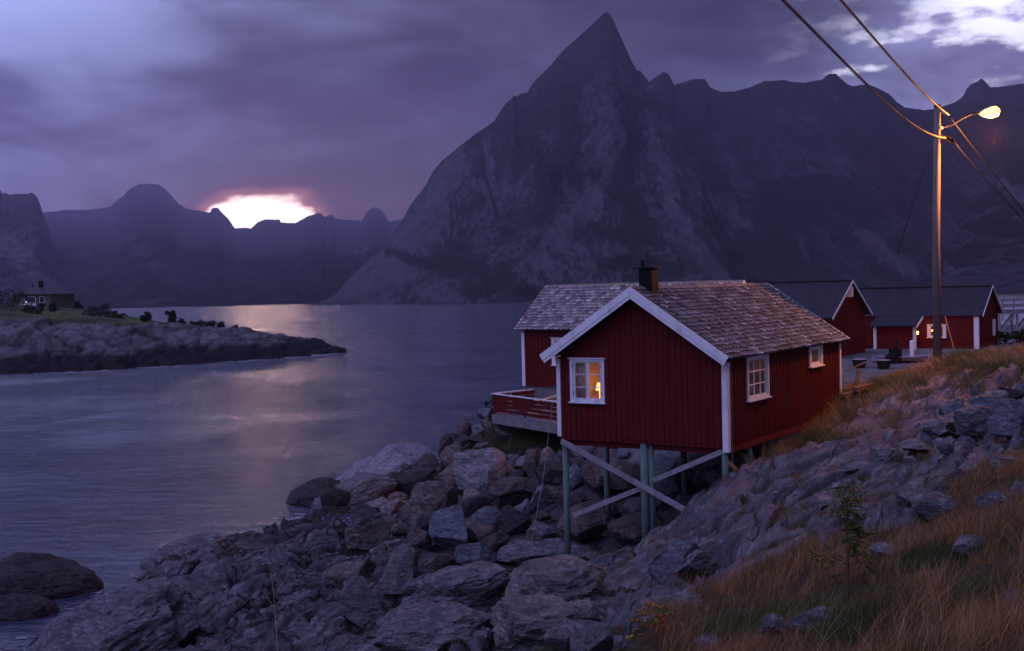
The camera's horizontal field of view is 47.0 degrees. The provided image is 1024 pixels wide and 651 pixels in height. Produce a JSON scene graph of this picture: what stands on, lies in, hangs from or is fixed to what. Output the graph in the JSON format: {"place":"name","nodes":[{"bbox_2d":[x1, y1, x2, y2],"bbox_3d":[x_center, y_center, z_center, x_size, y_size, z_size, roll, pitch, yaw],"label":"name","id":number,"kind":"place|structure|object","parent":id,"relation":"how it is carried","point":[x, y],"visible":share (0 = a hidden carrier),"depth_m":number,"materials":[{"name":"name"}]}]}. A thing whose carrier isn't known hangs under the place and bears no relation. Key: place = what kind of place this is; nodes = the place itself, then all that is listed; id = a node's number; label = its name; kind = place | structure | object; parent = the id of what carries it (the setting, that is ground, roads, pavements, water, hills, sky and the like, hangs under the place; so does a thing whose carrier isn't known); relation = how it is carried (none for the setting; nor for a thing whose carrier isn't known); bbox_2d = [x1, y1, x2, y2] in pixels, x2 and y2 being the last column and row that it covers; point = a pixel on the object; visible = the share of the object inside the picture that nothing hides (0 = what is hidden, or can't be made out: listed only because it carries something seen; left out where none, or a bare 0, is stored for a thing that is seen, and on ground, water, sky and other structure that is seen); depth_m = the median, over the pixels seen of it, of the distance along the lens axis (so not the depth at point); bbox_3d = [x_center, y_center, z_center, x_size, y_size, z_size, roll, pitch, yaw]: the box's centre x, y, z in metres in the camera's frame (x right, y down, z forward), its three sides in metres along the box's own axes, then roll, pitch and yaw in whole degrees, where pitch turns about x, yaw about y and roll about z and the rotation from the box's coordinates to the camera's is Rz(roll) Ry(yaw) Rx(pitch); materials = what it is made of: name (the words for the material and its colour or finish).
{"place":"outdoors","nodes":[
{"label":"outdoors","id":0,"kind":"place"},
{"bbox_2d":[0,190,65,303],"bbox_3d":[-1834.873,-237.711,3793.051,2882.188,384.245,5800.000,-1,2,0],"label":"mountain","id":1,"kind":"structure","parent":0,"point":[27,246],"depth_m":2165.71,"materials":[{"name":"stone"}]},
{"bbox_2d":[0,304,346,373],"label":"island","id":2,"kind":"structure","parent":0,"point":[60,340],"depth_m":173.98,"materials":[{"name":"grey stone"}]},
{"bbox_2d":[0,288,28,310],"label":"bush","id":3,"kind":"object","parent":2,"relation":"on","point":[19,295],"visible":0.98,"depth_m":214.40,"materials":[{"name":"green plant"}]},
{"bbox_2d":[6,281,75,308],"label":"house","id":4,"kind":"structure","parent":2,"relation":"on","point":[47,295],"depth_m":261.28,"materials":[{"name":"grey wood"}]},
{"bbox_2d":[43,183,401,308],"bbox_3d":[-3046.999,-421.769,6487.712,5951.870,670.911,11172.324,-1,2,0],"label":"mountain","id":5,"kind":"structure","parent":0,"point":[143,245],"depth_m":2326.81,"materials":[{"name":"stone"}]},
{"bbox_2d":[0,302,1023,650],"bbox_3d":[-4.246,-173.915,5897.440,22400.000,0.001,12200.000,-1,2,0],"label":"water","id":6,"kind":"structure","parent":0,"point":[110,478],"depth_m":87.47,"materials":[{"name":"liquid"}]},
{"bbox_2d":[0,593,59,621],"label":"boulder","id":7,"kind":"object","parent":6,"relation":"in","point":[15,607],"visible":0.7,"depth_m":35.29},
{"bbox_2d":[0,552,103,599],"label":"boulder","id":8,"kind":"object","parent":6,"relation":"in","point":[49,576],"visible":0.65,"depth_m":37.83,"materials":[{"name":"stone"}]},
{"bbox_2d":[0,0,1023,227],"label":"sky","id":9,"kind":"structure","parent":0,"point":[253,111],"materials":[{"name":"purple"}]},
{"bbox_2d":[19,338,1023,650],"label":"ground","id":10,"kind":"structure","parent":0,"point":[235,608],"depth_m":29.72,"materials":[{"name":"stone"}]},
{"bbox_2d":[27,577,199,650],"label":"boulder","id":11,"kind":"object","parent":10,"relation":"on","point":[157,614],"visible":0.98,"depth_m":29.87,"materials":[{"name":"stone"}]},
{"bbox_2d":[139,532,236,567],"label":"boulder","id":12,"kind":"object","parent":10,"relation":"on","point":[185,545],"visible":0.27,"depth_m":41.67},
{"bbox_2d":[285,477,339,505],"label":"boulder","id":13,"kind":"object","parent":10,"relation":"on","point":[307,493],"visible":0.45,"depth_m":53.71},
{"bbox_2d":[320,486,350,506],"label":"boulder","id":14,"kind":"object","parent":10,"relation":"on","point":[332,496],"visible":0.96,"depth_m":51.29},
{"bbox_2d":[322,558,376,588],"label":"boulder","id":15,"kind":"object","parent":10,"relation":"on","point":[337,575],"visible":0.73,"depth_m":32.06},
{"bbox_2d":[311,472,397,509],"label":"boulder","id":16,"kind":"object","parent":10,"relation":"on","point":[362,488],"visible":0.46,"depth_m":52.13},
{"bbox_2d":[338,579,384,627],"bbox_3d":[-3.767,6.883,29.072,1.150,1.332,1.020,-2,2,-17],"label":"boulder","id":17,"kind":"object","parent":10,"relation":"on","point":[359,604],"visible":0.88,"depth_m":28.73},
{"bbox_2d":[352,505,377,521],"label":"boulder","id":18,"kind":"object","parent":10,"relation":"on","point":[367,511],"visible":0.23,"depth_m":47.50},
{"bbox_2d":[344,515,392,549],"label":"boulder","id":19,"kind":"object","parent":10,"relation":"on","point":[369,533],"visible":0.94,"depth_m":40.66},
{"bbox_2d":[335,443,440,481],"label":"boulder","id":20,"kind":"object","parent":10,"relation":"on","point":[387,460],"visible":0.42,"depth_m":57.96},
{"bbox_2d":[379,498,405,514],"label":"boulder","id":21,"kind":"object","parent":10,"relation":"on","point":[392,507],"visible":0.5,"depth_m":49.01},
{"bbox_2d":[378,543,417,595],"bbox_3d":[-2.849,6.269,30.006,1.080,1.522,0.866,4,0,-17],"label":"boulder","id":22,"kind":"object","parent":10,"relation":"on","point":[400,570],"visible":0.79,"depth_m":29.72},
{"bbox_2d":[387,468,436,497],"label":"boulder","id":23,"kind":"object","parent":10,"relation":"on","point":[407,480],"visible":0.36,"depth_m":52.93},
{"bbox_2d":[401,573,431,595],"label":"boulder","id":24,"kind":"object","parent":10,"relation":"on","point":[409,588],"visible":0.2,"depth_m":29.27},
{"bbox_2d":[402,527,431,551],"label":"boulder","id":25,"kind":"object","parent":10,"relation":"on","point":[420,539],"visible":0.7,"depth_m":39.16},
{"bbox_2d":[412,452,441,474],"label":"boulder","id":26,"kind":"object","parent":10,"relation":"on","point":[429,460],"visible":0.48,"depth_m":55.51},
{"bbox_2d":[407,480,458,527],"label":"boulder","id":27,"kind":"object","parent":10,"relation":"on","point":[428,497],"visible":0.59,"depth_m":42.77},
{"bbox_2d":[373,601,493,650],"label":"boulder","id":28,"kind":"object","parent":10,"relation":"on","point":[427,627],"visible":0.83,"depth_m":21.73,"materials":[{"name":"stone"}]},
{"bbox_2d":[423,553,455,569],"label":"boulder","id":29,"kind":"object","parent":10,"relation":"on","point":[439,561],"visible":0.81,"depth_m":37.10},
{"bbox_2d":[433,464,457,487],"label":"boulder","id":30,"kind":"object","parent":10,"relation":"on","point":[446,474],"visible":0.32,"depth_m":54.15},
{"bbox_2d":[428,505,468,550],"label":"boulder","id":31,"kind":"object","parent":10,"relation":"on","point":[447,529],"visible":0.81,"depth_m":39.19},
{"bbox_2d":[439,441,465,468],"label":"boulder","id":32,"kind":"object","parent":10,"relation":"on","point":[446,456],"visible":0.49,"depth_m":55.38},
{"bbox_2d":[400,561,509,611],"bbox_3d":[-1.218,5.931,25.824,2.713,1.346,2.156,-16,-2,16],"label":"boulder","id":33,"kind":"object","parent":10,"relation":"on","point":[480,585],"visible":0.65,"depth_m":25.09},
{"bbox_2d":[451,417,471,437],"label":"boulder","id":34,"kind":"object","parent":10,"relation":"on","point":[463,426],"visible":0.81,"depth_m":75.08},
{"bbox_2d":[454,541,496,563],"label":"boulder","id":35,"kind":"object","parent":10,"relation":"on","point":[480,551],"visible":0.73,"depth_m":37.78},
{"bbox_2d":[461,495,491,518],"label":"boulder","id":36,"kind":"object","parent":10,"relation":"on","point":[471,506],"visible":0.52,"depth_m":44.91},
{"bbox_2d":[465,518,495,542],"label":"boulder","id":37,"kind":"object","parent":10,"relation":"on","point":[480,530],"visible":0.47,"depth_m":40.69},
{"bbox_2d":[452,447,516,492],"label":"boulder","id":38,"kind":"object","parent":10,"relation":"on","point":[470,467],"visible":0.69,"depth_m":51.41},
{"bbox_2d":[470,506,501,529],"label":"boulder","id":39,"kind":"object","parent":10,"relation":"on","point":[488,515],"visible":0.56,"depth_m":41.22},
{"bbox_2d":[478,531,509,549],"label":"boulder","id":40,"kind":"object","parent":10,"relation":"on","point":[496,540],"visible":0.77,"depth_m":39.34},
{"bbox_2d":[487,461,515,483],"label":"boulder","id":41,"kind":"object","parent":10,"relation":"on","point":[498,471],"visible":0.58,"depth_m":49.84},
{"bbox_2d":[446,401,561,495],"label":"terrace grass","id":42,"kind":"structure","parent":10,"relation":"on","point":[518,432],"depth_m":53.52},
{"bbox_2d":[449,631,569,650],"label":"crevice grass","id":43,"kind":"structure","parent":10,"relation":"on","point":[551,647],"depth_m":20.81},
{"bbox_2d":[505,613,514,643],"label":"boulder","id":44,"kind":"object","parent":10,"relation":"on","point":[509,637],"visible":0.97,"depth_m":20.80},
{"bbox_2d":[487,476,534,508],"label":"boulder","id":45,"kind":"object","parent":10,"relation":"on","point":[502,492],"visible":0.74,"depth_m":45.67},
{"bbox_2d":[496,509,531,536],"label":"boulder","id":46,"kind":"object","parent":10,"relation":"on","point":[512,522],"visible":0.84,"depth_m":41.13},
{"bbox_2d":[522,449,539,477],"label":"boulder","id":47,"kind":"object","parent":10,"relation":"on","point":[531,461],"visible":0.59,"depth_m":49.25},
{"bbox_2d":[490,594,586,645],"bbox_3d":[0.446,5.489,21.696,1.928,1.090,1.449,-1,2,13],"label":"boulder","id":48,"kind":"object","parent":10,"relation":"on","point":[535,617],"visible":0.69,"depth_m":21.26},
{"bbox_2d":[530,484,549,509],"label":"boulder","id":49,"kind":"object","parent":10,"relation":"on","point":[543,500],"visible":0.9,"depth_m":43.87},
{"bbox_2d":[496,538,590,564],"bbox_3d":[1.139,7.449,38.720,3.533,0.827,2.635,-4,1,14],"label":"boulder","id":50,"kind":"object","parent":10,"relation":"on","point":[519,553],"visible":0.61,"depth_m":37.98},
{"bbox_2d":[533,461,562,485],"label":"boulder","id":51,"kind":"object","parent":10,"relation":"on","point":[553,470],"visible":0.45,"depth_m":46.95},
{"bbox_2d":[540,446,562,463],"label":"boulder","id":52,"kind":"object","parent":10,"relation":"on","point":[550,455],"visible":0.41,"depth_m":48.64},
{"bbox_2d":[504,554,606,601],"bbox_3d":[0.953,5.461,24.676,2.047,1.299,1.780,0,2,28],"label":"boulder","id":53,"kind":"object","parent":10,"relation":"on","point":[567,577],"visible":0.69,"depth_m":24.12,"materials":[{"name":"stone"}]},
{"bbox_2d":[542,615,570,650],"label":"boulder","id":54,"kind":"object","parent":10,"relation":"on","point":[556,635],"visible":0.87,"depth_m":19.04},
{"bbox_2d":[562,465,584,489],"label":"boulder","id":55,"kind":"object","parent":10,"relation":"on","point":[575,480],"visible":0.61,"depth_m":44.91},
{"bbox_2d":[557,500,614,542],"bbox_3d":[2.496,6.644,38.817,1.926,1.506,1.585,-19,5,-9],"label":"boulder","id":56,"kind":"object","parent":10,"relation":"on","point":[588,526],"visible":0.61,"depth_m":38.43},
{"bbox_2d":[569,597,604,621],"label":"boulder","id":57,"kind":"object","parent":10,"relation":"on","point":[593,611],"visible":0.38,"depth_m":21.77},
{"bbox_2d":[568,620,613,650],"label":"boulder","id":58,"kind":"object","parent":10,"relation":"on","point":[588,635],"visible":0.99,"depth_m":18.34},
{"bbox_2d":[580,462,603,494],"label":"boulder","id":59,"kind":"object","parent":10,"relation":"on","point":[587,476],"visible":0.39,"depth_m":43.93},
{"bbox_2d":[594,457,648,490],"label":"boulder","id":60,"kind":"object","parent":10,"relation":"on","point":[629,469],"visible":0.6,"depth_m":42.54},
{"bbox_2d":[513,280,745,406],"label":"cabin","id":61,"kind":"object","parent":10,"relation":"on","point":[551,315],"visible":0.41,"depth_m":56.72,"materials":[{"name":"wood"}]},
{"bbox_2d":[491,389,557,433],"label":"terrace","id":62,"kind":"structure","parent":61,"relation":"attached to","point":[531,419],"depth_m":53.03,"materials":[{"name":"wood"}]},
{"bbox_2d":[607,511,663,544],"bbox_3d":[3.960,6.378,36.965,1.933,1.098,1.523,1,2,-4],"label":"boulder","id":63,"kind":"object","parent":10,"relation":"on","point":[626,529],"visible":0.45,"depth_m":36.56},
{"bbox_2d":[623,497,656,513],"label":"boulder","id":64,"kind":"object","parent":10,"relation":"on","point":[631,505],"visible":0.4,"depth_m":38.72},
{"bbox_2d":[625,600,685,643],"bbox_3d":[2.088,4.431,17.326,0.940,0.692,0.601,-1,2,0],"label":"shrub","id":65,"kind":"object","parent":10,"relation":"on","point":[653,621],"visible":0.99,"depth_m":17.37,"materials":[{"name":"green plant"}]},
{"bbox_2d":[648,453,676,476],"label":"boulder","id":66,"kind":"object","parent":10,"relation":"on","point":[663,463],"visible":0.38,"depth_m":42.44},
{"bbox_2d":[647,550,684,583],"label":"boulder","id":67,"kind":"object","parent":10,"relation":"on","point":[670,561],"visible":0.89,"depth_m":23.27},
{"bbox_2d":[655,469,695,510],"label":"boulder","id":68,"kind":"object","parent":10,"relation":"on","point":[669,486],"visible":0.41,"depth_m":38.16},
{"bbox_2d":[668,537,701,557],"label":"boulder","id":69,"kind":"object","parent":10,"relation":"on","point":[688,547],"visible":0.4,"depth_m":24.99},
{"bbox_2d":[672,592,704,609],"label":"boulder","id":70,"kind":"object","parent":10,"relation":"on","point":[690,595],"visible":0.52,"depth_m":19.58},
{"bbox_2d":[539,260,849,554],"bbox_3d":[6.588,2.961,39.684,6.430,10.268,11.089,0,2,33],"label":"cabin","id":71,"kind":"object","parent":10,"relation":"on","point":[649,365],"visible":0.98,"depth_m":35.77,"materials":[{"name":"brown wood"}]},
{"bbox_2d":[567,358,605,403],"bbox_3d":[2.366,1.694,36.364,1.310,1.407,0.371,0,2,33],"label":"window","id":72,"kind":"structure","parent":71,"relation":"in","point":[579,373],"depth_m":36.44,"materials":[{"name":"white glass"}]},
{"bbox_2d":[746,354,771,402],"bbox_3d":[7.450,1.559,35.751,0.240,1.387,1.820,0,2,33],"label":"window","id":73,"kind":"structure","parent":71,"relation":"in","point":[757,367],"depth_m":35.80,"materials":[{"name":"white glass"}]},
{"bbox_2d":[808,345,824,367],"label":"window","id":74,"kind":"structure","parent":71,"relation":"in","point":[816,352],"depth_m":40.18,"materials":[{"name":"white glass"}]},
{"bbox_2d":[673,549,719,577],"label":"boulder","id":75,"kind":"object","parent":10,"relation":"on","point":[693,561],"visible":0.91,"depth_m":23.03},
{"bbox_2d":[706,462,729,486],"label":"boulder","id":76,"kind":"object","parent":10,"relation":"on","point":[715,470],"visible":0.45,"depth_m":36.75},
{"bbox_2d":[760,613,789,635],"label":"boulder","id":77,"kind":"object","parent":10,"relation":"on","point":[769,620],"visible":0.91,"depth_m":13.91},
{"bbox_2d":[746,280,872,356],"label":"barn","id":78,"kind":"structure","parent":10,"relation":"on","point":[842,306],"depth_m":71.27,"materials":[{"name":"wood"}]},
{"bbox_2d":[788,606,840,632],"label":"boulder","id":79,"kind":"object","parent":10,"relation":"on","point":[797,618],"visible":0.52,"depth_m":13.70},
{"bbox_2d":[609,369,1023,598],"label":"dry grass","id":80,"kind":"structure","parent":10,"relation":"on","point":[789,507],"depth_m":26.02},
{"bbox_2d":[615,435,1023,650],"bbox_3d":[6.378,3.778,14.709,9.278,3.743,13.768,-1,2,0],"label":"dry grass","id":81,"kind":"structure","parent":10,"relation":"on","point":[907,641],"depth_m":15.07,"materials":[{"name":"plant"}]},
{"bbox_2d":[762,374,880,456],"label":"wall grass","id":82,"kind":"structure","parent":10,"relation":"on","point":[805,432],"depth_m":39.00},
{"bbox_2d":[809,494,838,508],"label":"boulder","id":83,"kind":"object","parent":10,"relation":"on","point":[821,500],"visible":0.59,"depth_m":25.88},
{"bbox_2d":[808,482,877,604],"bbox_3d":[4.334,2.884,15.341,0.914,1.700,0.669,-1,2,0],"label":"sapling","id":84,"kind":"object","parent":10,"relation":"on","point":[851,521],"visible":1,"depth_m":15.31,"materials":[{"name":"green plant"}]},
{"bbox_2d":[838,460,870,472],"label":"boulder","id":85,"kind":"object","parent":10,"relation":"on","point":[857,465],"visible":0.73,"depth_m":28.35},
{"bbox_2d":[734,341,1023,467],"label":"hill grass","id":86,"kind":"structure","parent":10,"relation":"on","point":[907,378],"depth_m":38.87,"materials":[{"name":"plant"}]},
{"bbox_2d":[869,542,894,560],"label":"boulder","id":87,"kind":"object","parent":10,"relation":"on","point":[886,548],"visible":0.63,"depth_m":16.43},
{"bbox_2d":[869,444,898,461],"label":"boulder","id":88,"kind":"object","parent":10,"relation":"on","point":[877,452],"visible":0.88,"depth_m":28.04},
{"bbox_2d":[885,339,901,363],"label":"winch","id":89,"kind":"object","parent":10,"relation":"on","point":[894,355],"visible":0.86,"depth_m":64.60,"materials":[{"name":"black metal"}]},
{"bbox_2d":[872,354,931,362],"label":"rowing boat","id":90,"kind":"object","parent":10,"relation":"on","point":[916,358],"visible":0.71,"depth_m":64.76,"materials":[{"name":"paint"}]},
{"bbox_2d":[896,485,918,507],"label":"boulder","id":91,"kind":"object","parent":10,"relation":"on","point":[904,493],"visible":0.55,"depth_m":19.20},
{"bbox_2d":[898,438,931,451],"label":"boulder","id":92,"kind":"object","parent":10,"relation":"on","point":[911,444],"visible":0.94,"depth_m":27.15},
{"bbox_2d":[916,417,942,432],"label":"boulder","id":93,"kind":"object","parent":10,"relation":"on","point":[927,425],"visible":0.77,"depth_m":28.80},
{"bbox_2d":[858,285,1002,348],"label":"barn","id":94,"kind":"structure","parent":10,"relation":"on","point":[903,316],"depth_m":77.12,"materials":[{"name":"red wood"}]},
{"bbox_2d":[909,491,955,520],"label":"boulder","id":95,"kind":"object","parent":10,"relation":"on","point":[921,503],"visible":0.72,"depth_m":18.61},
{"bbox_2d":[915,480,954,493],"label":"boulder","id":96,"kind":"object","parent":10,"relation":"on","point":[929,487],"visible":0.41,"depth_m":19.36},
{"bbox_2d":[925,427,960,440],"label":"boulder","id":97,"kind":"object","parent":10,"relation":"on","point":[935,433],"visible":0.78,"depth_m":27.61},
{"bbox_2d":[933,437,953,454],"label":"boulder","id":98,"kind":"object","parent":10,"relation":"on","point":[943,446],"visible":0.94,"depth_m":25.66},
{"bbox_2d":[938,398,965,415],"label":"boulder","id":99,"kind":"object","parent":10,"relation":"on","point":[950,406],"visible":0.59,"depth_m":30.32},
{"bbox_2d":[927,104,999,362],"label":"utility pole","id":100,"kind":"object","parent":10,"relation":"on","point":[993,111],"visible":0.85,"depth_m":42.81,"materials":[{"name":"brown wood"}]},
{"bbox_2d":[781,0,945,138],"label":"overhead cable","id":101,"kind":"object","parent":100,"relation":"attached to","point":[799,16],"visible":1,"depth_m":27.28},
{"bbox_2d":[839,0,949,115],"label":"overhead cable","id":102,"kind":"object","parent":100,"relation":"attached to","point":[886,52],"visible":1,"depth_m":31.29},
{"bbox_2d":[952,534,986,555],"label":"boulder","id":103,"kind":"object","parent":10,"relation":"on","point":[959,543],"visible":0.69,"depth_m":15.46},
{"bbox_2d":[953,405,993,439],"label":"boulder","id":104,"kind":"object","parent":10,"relation":"on","point":[970,421],"visible":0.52,"depth_m":27.89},
{"bbox_2d":[968,397,1000,407],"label":"boulder","id":105,"kind":"object","parent":10,"relation":"on","point":[984,401],"visible":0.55,"depth_m":29.39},
{"bbox_2d":[957,277,1023,324],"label":"warehouse","id":106,"kind":"structure","parent":10,"relation":"on","point":[1014,290],"depth_m":121.26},
{"bbox_2d":[972,490,1012,511],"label":"boulder","id":107,"kind":"object","parent":10,"relation":"on","point":[989,496],"visible":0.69,"depth_m":17.73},
{"bbox_2d":[986,398,1023,437],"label":"boulder","id":108,"kind":"object","parent":10,"relation":"on","point":[1005,418],"visible":0.98,"depth_m":24.64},
{"bbox_2d":[989,454,1021,474],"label":"boulder","id":109,"kind":"object","parent":10,"relation":"on","point":[995,458],"visible":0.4,"depth_m":20.77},
{"bbox_2d":[996,329,1023,343],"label":"bush","id":110,"kind":"object","parent":10,"relation":"on","point":[1017,335],"visible":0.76,"depth_m":79.69,"materials":[{"name":"green plant"}]},
{"bbox_2d":[998,297,1023,331],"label":"drying rack","id":111,"kind":"object","parent":10,"relation":"on","point":[1011,317],"visible":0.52,"depth_m":90.15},
{"bbox_2d":[307,12,738,304],"bbox_3d":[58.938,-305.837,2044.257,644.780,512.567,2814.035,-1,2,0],"label":"mountain","id":112,"kind":"structure","parent":0,"point":[574,164],"depth_m":1196.55,"materials":[{"name":"stone"}]},
{"bbox_2d":[650,72,1023,287],"bbox_3d":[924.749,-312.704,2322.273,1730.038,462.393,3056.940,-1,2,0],"label":"mountain","id":113,"kind":"structure","parent":0,"point":[813,180],"depth_m":1792.00,"materials":[{"name":"stone"}]},
{"bbox_2d":[931,158,1023,286],"bbox_3d":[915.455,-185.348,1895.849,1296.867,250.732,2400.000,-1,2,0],"label":"mountain","id":114,"kind":"structure","parent":0,"point":[993,247],"depth_m":1116.15,"materials":[{"name":"stone"}]},
{"bbox_2d":[956,79,1023,107],"bbox_3d":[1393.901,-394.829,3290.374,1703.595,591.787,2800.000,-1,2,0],"label":"mountain","id":115,"kind":"structure","parent":0,"point":[981,91],"depth_m":3212.60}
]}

